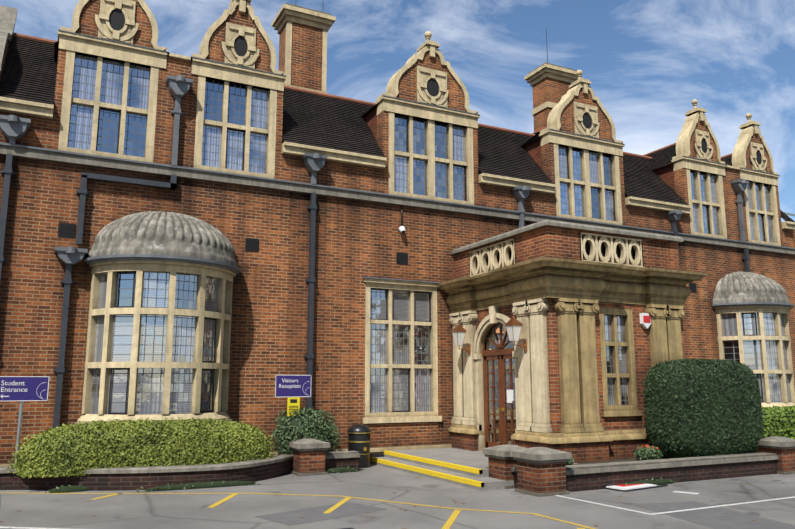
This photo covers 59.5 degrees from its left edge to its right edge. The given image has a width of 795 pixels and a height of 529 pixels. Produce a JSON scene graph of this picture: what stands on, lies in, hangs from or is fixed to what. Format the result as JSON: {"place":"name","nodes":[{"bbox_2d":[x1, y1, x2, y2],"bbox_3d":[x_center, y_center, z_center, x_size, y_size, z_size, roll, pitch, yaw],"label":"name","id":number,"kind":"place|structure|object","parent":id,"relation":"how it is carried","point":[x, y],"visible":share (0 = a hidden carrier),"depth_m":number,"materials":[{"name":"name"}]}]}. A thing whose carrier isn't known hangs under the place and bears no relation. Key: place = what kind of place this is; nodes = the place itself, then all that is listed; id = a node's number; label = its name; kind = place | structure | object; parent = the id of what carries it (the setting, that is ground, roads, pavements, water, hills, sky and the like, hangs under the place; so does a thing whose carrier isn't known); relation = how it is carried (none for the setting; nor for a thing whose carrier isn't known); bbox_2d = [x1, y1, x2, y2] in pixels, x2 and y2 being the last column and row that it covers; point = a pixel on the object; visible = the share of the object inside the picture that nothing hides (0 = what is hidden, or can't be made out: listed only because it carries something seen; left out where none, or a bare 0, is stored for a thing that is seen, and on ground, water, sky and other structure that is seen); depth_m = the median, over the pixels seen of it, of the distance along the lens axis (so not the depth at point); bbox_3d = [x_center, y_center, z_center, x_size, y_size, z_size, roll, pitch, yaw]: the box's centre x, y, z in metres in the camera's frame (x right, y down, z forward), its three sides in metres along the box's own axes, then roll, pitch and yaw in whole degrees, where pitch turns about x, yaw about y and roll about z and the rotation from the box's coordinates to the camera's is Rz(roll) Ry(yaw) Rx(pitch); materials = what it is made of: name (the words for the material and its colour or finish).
{"place":"outdoors","nodes":[
{"label":"outdoors","id":0,"kind":"place"},
{"bbox_2d":[7,417,274,477],"bbox_3d":[-4.800,3.500,13.626,4.935,0.996,1.513,5,-11,-26],"label":"hedge","id":1,"kind":"object","parent":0,"point":[35,454],"depth_m":12.98,"materials":[{"name":"green plant"}]},
{"bbox_2d":[161,177,197,212],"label":"stained wall","id":2,"kind":"structure","parent":0,"point":[189,182],"depth_m":15.77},
{"bbox_2d":[290,192,318,244],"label":"stained wall","id":3,"kind":"structure","parent":0,"point":[304,211],"depth_m":16.92,"materials":[{"name":"brown brick"}]},
{"bbox_2d":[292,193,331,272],"bbox_3d":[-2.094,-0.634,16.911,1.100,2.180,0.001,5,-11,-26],"label":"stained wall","id":4,"kind":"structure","parent":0,"point":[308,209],"depth_m":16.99,"materials":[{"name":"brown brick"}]},
{"bbox_2d":[0,457,777,491],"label":"dwarf walls","id":5,"kind":"structure","parent":0,"point":[145,481],"depth_m":12.86,"materials":[{"name":"brown brick"}]},
{"bbox_2d":[0,436,794,496],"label":"stone copings","id":6,"kind":"object","parent":5,"relation":"on","point":[537,455],"visible":0.75,"depth_m":13.10,"materials":[{"name":"grey stone"}]},
{"bbox_2d":[0,463,794,528],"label":"asphalt ground","id":7,"kind":"structure","parent":0,"point":[169,511],"depth_m":11.04,"materials":[{"name":"grey asphalt"}]},
{"bbox_2d":[0,376,48,462],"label":"sign","id":8,"kind":"object","parent":7,"relation":"on","point":[36,388],"visible":0.94,"depth_m":12.99,"materials":[{"name":"purple"}]},
{"bbox_2d":[1,381,26,391],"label":"sign lettering","id":9,"kind":"object","parent":8,"relation":"attached to","point":[11,389],"visible":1,"depth_m":12.93},
{"bbox_2d":[45,484,88,492],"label":"weeds","id":10,"kind":"object","parent":7,"relation":"on","point":[67,489],"depth_m":12.28,"materials":[{"name":"green plant"}]},
{"bbox_2d":[136,480,258,491],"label":"weeds","id":11,"kind":"object","parent":7,"relation":"on","point":[202,485],"depth_m":12.71,"materials":[{"name":"green plant"}]},
{"bbox_2d":[275,375,310,417],"bbox_3d":[-2.339,3.503,15.415,0.829,2.080,0.085,5,-11,-26],"label":"sign","id":12,"kind":"object","parent":7,"relation":"on","point":[293,395],"visible":0.85,"depth_m":15.48,"materials":[{"name":"purple"}]},
{"bbox_2d":[279,379,299,387],"bbox_3d":[-2.396,2.658,15.479,0.496,0.233,0.003,5,-11,-26],"label":"sign lettering","id":13,"kind":"object","parent":12,"relation":"attached to","point":[288,385],"visible":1,"depth_m":15.46},
{"bbox_2d":[30,493,595,528],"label":"yellow marking lines","id":14,"kind":"object","parent":7,"relation":"on","point":[450,520],"visible":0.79,"depth_m":11.21,"materials":[{"name":"paint"}]},
{"bbox_2d":[325,466,361,473],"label":"weeds","id":15,"kind":"object","parent":7,"relation":"on","point":[343,470],"depth_m":14.95,"materials":[{"name":"green plant"}]},
{"bbox_2d":[347,424,370,467],"bbox_3d":[-0.886,4.175,16.050,0.554,0.970,0.555,5,-11,-26],"label":"litter bin","id":16,"kind":"object","parent":7,"relation":"on","point":[359,440],"visible":0.88,"depth_m":15.86,"materials":[{"name":"black plastic"}]},
{"bbox_2d":[370,452,383,456],"bbox_3d":[0.377,4.735,17.226,31.500,0.260,0.050,5,-11,-26],"label":"brick facade plinth","id":17,"kind":"object","parent":7,"relation":"on","point":[372,454],"depth_m":16.76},
{"bbox_2d":[0,0,794,463],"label":"facade brick walls","id":18,"kind":"structure","parent":7,"relation":"on","point":[268,342],"depth_m":16.55,"materials":[{"name":"brown brick"}]},
{"bbox_2d":[0,0,749,427],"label":"rainwater pipes","id":19,"kind":"object","parent":18,"relation":"attached to","point":[8,172],"visible":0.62,"depth_m":14.64,"materials":[{"name":"metal"}]},
{"bbox_2d":[58,222,696,292],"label":"vent grilles","id":20,"kind":"object","parent":18,"relation":"attached to","point":[68,231],"visible":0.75,"depth_m":16.19,"materials":[{"name":"black metal"}]},
{"bbox_2d":[0,0,794,466],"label":"facade stone dressings","id":21,"kind":"structure","parent":18,"relation":"attached to","point":[74,44],"depth_m":18.39,"materials":[{"name":"beige stone"}]},
{"bbox_2d":[0,36,794,221],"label":"roof tiles","id":22,"kind":"object","parent":18,"relation":"attached to","point":[29,72],"visible":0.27,"depth_m":18.92,"materials":[{"name":"black tile"}]},
{"bbox_2d":[13,33,731,158],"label":"roof ridge tiles","id":23,"kind":"object","parent":22,"relation":"on","point":[312,92],"visible":0.06,"depth_m":20.27,"materials":[{"name":"brown tile"}]},
{"bbox_2d":[0,3,794,254],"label":"ledge","id":24,"kind":"object","parent":18,"relation":"attached to","point":[8,15],"visible":0.67,"depth_m":16.56,"materials":[{"name":"grey stone"}]},
{"bbox_2d":[0,29,794,308],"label":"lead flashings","id":25,"kind":"object","parent":18,"relation":"attached to","point":[13,128],"visible":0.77,"depth_m":15.80,"materials":[{"name":"grey metal"}]},
{"bbox_2d":[398,205,405,232],"bbox_3d":[0.125,-1.176,18.023,0.150,0.778,0.195,5,-11,-26],"label":"security camera","id":26,"kind":"object","parent":18,"relation":"attached to","point":[401,229],"visible":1,"depth_m":17.97,"materials":[{"name":"white plastic"}]},
{"bbox_2d":[96,9,765,456],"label":"iron window casements","id":27,"kind":"object","parent":18,"relation":"attached to","point":[118,23],"visible":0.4,"depth_m":16.75,"materials":[{"name":"black metal"}]},
{"bbox_2d":[67,54,790,414],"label":"lit curtained windows","id":28,"kind":"structure","parent":27,"relation":"in","point":[149,394],"depth_m":16.46,"materials":[{"name":"grey glass"}]},
{"bbox_2d":[97,79,770,240],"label":"upper windows","id":29,"kind":"structure","parent":27,"relation":"in","point":[135,134],"depth_m":18.84,"materials":[{"name":"glass"}]},
{"bbox_2d":[98,272,787,414],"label":"lit windows","id":30,"kind":"structure","parent":27,"relation":"in","point":[153,327],"depth_m":14.22,"materials":[{"name":"grey glass"}]},
{"bbox_2d":[75,260,794,427],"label":"bow window frames","id":31,"kind":"structure","parent":18,"relation":"attached to","point":[221,315],"depth_m":14.32,"materials":[{"name":"beige stone"}]},
{"bbox_2d":[88,211,789,303],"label":"stone window domes","id":32,"kind":"structure","parent":18,"relation":"on","point":[163,233],"depth_m":14.70,"materials":[{"name":"grey stone"}]},
{"bbox_2d":[364,107,674,196],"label":"roof tile hung cheeks","id":33,"kind":"object","parent":18,"relation":"attached to","point":[664,173],"depth_m":21.48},
{"bbox_2d":[0,491,794,528],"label":"white line markings","id":34,"kind":"object","parent":7,"relation":"on","point":[554,495],"visible":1,"depth_m":10.76,"materials":[{"name":"paint"}]},
{"bbox_2d":[370,448,577,490],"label":"entrance steps","id":35,"kind":"structure","parent":7,"relation":"on","point":[464,468],"depth_m":14.61,"materials":[{"name":"concrete"}]},
{"bbox_2d":[254,501,794,528],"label":"tarmac patches","id":36,"kind":"object","parent":7,"relation":"on","point":[718,518],"visible":0.96,"depth_m":10.11,"materials":[{"name":"grey asphalt"}]},
{"bbox_2d":[292,447,794,492],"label":"brick piers","id":37,"kind":"structure","parent":7,"relation":"on","point":[541,477],"depth_m":12.79,"materials":[{"name":"red brick"}]},
{"bbox_2d":[438,257,707,443],"bbox_3d":[4.205,2.507,17.040,4.890,4.590,4.470,5,-11,-26],"label":"entrance portico","id":38,"kind":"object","parent":7,"relation":"on","point":[574,288],"visible":0.79,"depth_m":15.41,"materials":[{"name":"beige stone"}]},
{"bbox_2d":[451,321,469,353],"bbox_3d":[1.601,1.829,17.383,0.453,0.825,0.300,5,-11,-26],"label":"lantern","id":39,"kind":"object","parent":38,"relation":"attached to","point":[458,331],"visible":1,"depth_m":17.29,"materials":[{"name":"white glass"}]},
{"bbox_2d":[505,314,526,350],"bbox_3d":[2.633,1.497,15.345,0.453,0.825,0.300,5,-11,-26],"label":"lantern","id":40,"kind":"object","parent":38,"relation":"attached to","point":[513,325],"visible":1,"depth_m":15.26,"materials":[{"name":"white glass"}]},
{"bbox_2d":[639,313,650,328],"bbox_3d":[5.738,1.308,16.074,0.260,0.360,0.096,5,-11,-26],"label":"alarm bell box","id":41,"kind":"object","parent":38,"relation":"attached to","point":[645,320],"visible":0.97,"depth_m":16.03,"materials":[{"name":"white plastic"}]},
{"bbox_2d":[574,457,669,464],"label":"planting bed soil","id":42,"kind":"structure","parent":7,"relation":"on","point":[624,460],"depth_m":14.66,"materials":[{"name":"brown soil"}]},
{"bbox_2d":[270,404,341,454],"bbox_3d":[-2.042,3.731,15.473,1.588,1.208,1.160,5,-11,-26],"label":"cotoneaster shrub","id":43,"kind":"object","parent":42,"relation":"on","point":[280,447],"depth_m":15.24,"materials":[{"name":"green plant"}]},
{"bbox_2d":[565,456,573,464],"bbox_3d":[3.111,3.781,13.417,0.628,0.364,0.553,5,-11,-26],"label":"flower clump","id":44,"kind":"object","parent":42,"relation":"on","point":[570,463],"depth_m":13.29,"materials":[{"name":"green plant"}]},
{"bbox_2d":[633,445,662,460],"bbox_3d":[5.311,4.011,14.727,0.663,0.353,0.575,5,-11,-26],"label":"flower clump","id":45,"kind":"object","parent":42,"relation":"on","point":[638,455],"depth_m":14.57,"materials":[{"name":"green plant"}]},
{"bbox_2d":[643,358,764,458],"bbox_3d":[6.807,3.204,15.466,2.750,2.206,1.499,5,-11,-26],"label":"hedge","id":46,"kind":"object","parent":42,"relation":"on","point":[671,408],"depth_m":14.80,"materials":[{"name":"green plant"}]},
{"bbox_2d":[604,483,667,491],"bbox_3d":[4.351,4.098,12.900,1.276,0.045,0.666,7,-12,-34],"label":"fallen sign","id":47,"kind":"object","parent":7,"relation":"on","point":[626,488],"visible":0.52,"depth_m":12.64,"materials":[{"name":"white plastic"}]},
{"bbox_2d":[618,477,676,484],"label":"weeds","id":48,"kind":"object","parent":7,"relation":"on","point":[658,481],"depth_m":13.12,"materials":[{"name":"green plant"}]},
{"bbox_2d":[761,405,794,438],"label":"privet hedge","id":49,"kind":"object","parent":7,"relation":"on","point":[778,409],"depth_m":19.97,"materials":[{"name":"green plant"}]},
{"bbox_2d":[0,0,794,221],"label":"sky","id":50,"kind":"structure","parent":0,"point":[646,62],"materials":[{"name":"blue"}]},
{"bbox_2d":[114,272,739,412],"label":"dim window lights","id":51,"kind":"object","parent":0,"point":[186,291],"visible":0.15,"depth_m":14.61},
{"bbox_2d":[450,226,684,462],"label":"porch brick walls","id":52,"kind":"structure","parent":0,"point":[554,242],"depth_m":15.50,"materials":[{"name":"red brick"}]},
{"bbox_2d":[449,232,643,450],"bbox_3d":[3.575,2.185,17.113,3.030,5.250,3.965,5,-11,-26],"label":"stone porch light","id":53,"kind":"object","parent":52,"relation":"attached to","point":[532,390],"visible":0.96,"depth_m":16.13,"materials":[{"name":"beige stone"}]},
{"bbox_2d":[482,322,515,447],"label":"porch entrance doors","id":54,"kind":"structure","parent":53,"relation":"in","point":[499,392],"depth_m":16.59,"materials":[{"name":"brown wood"}]}
]}

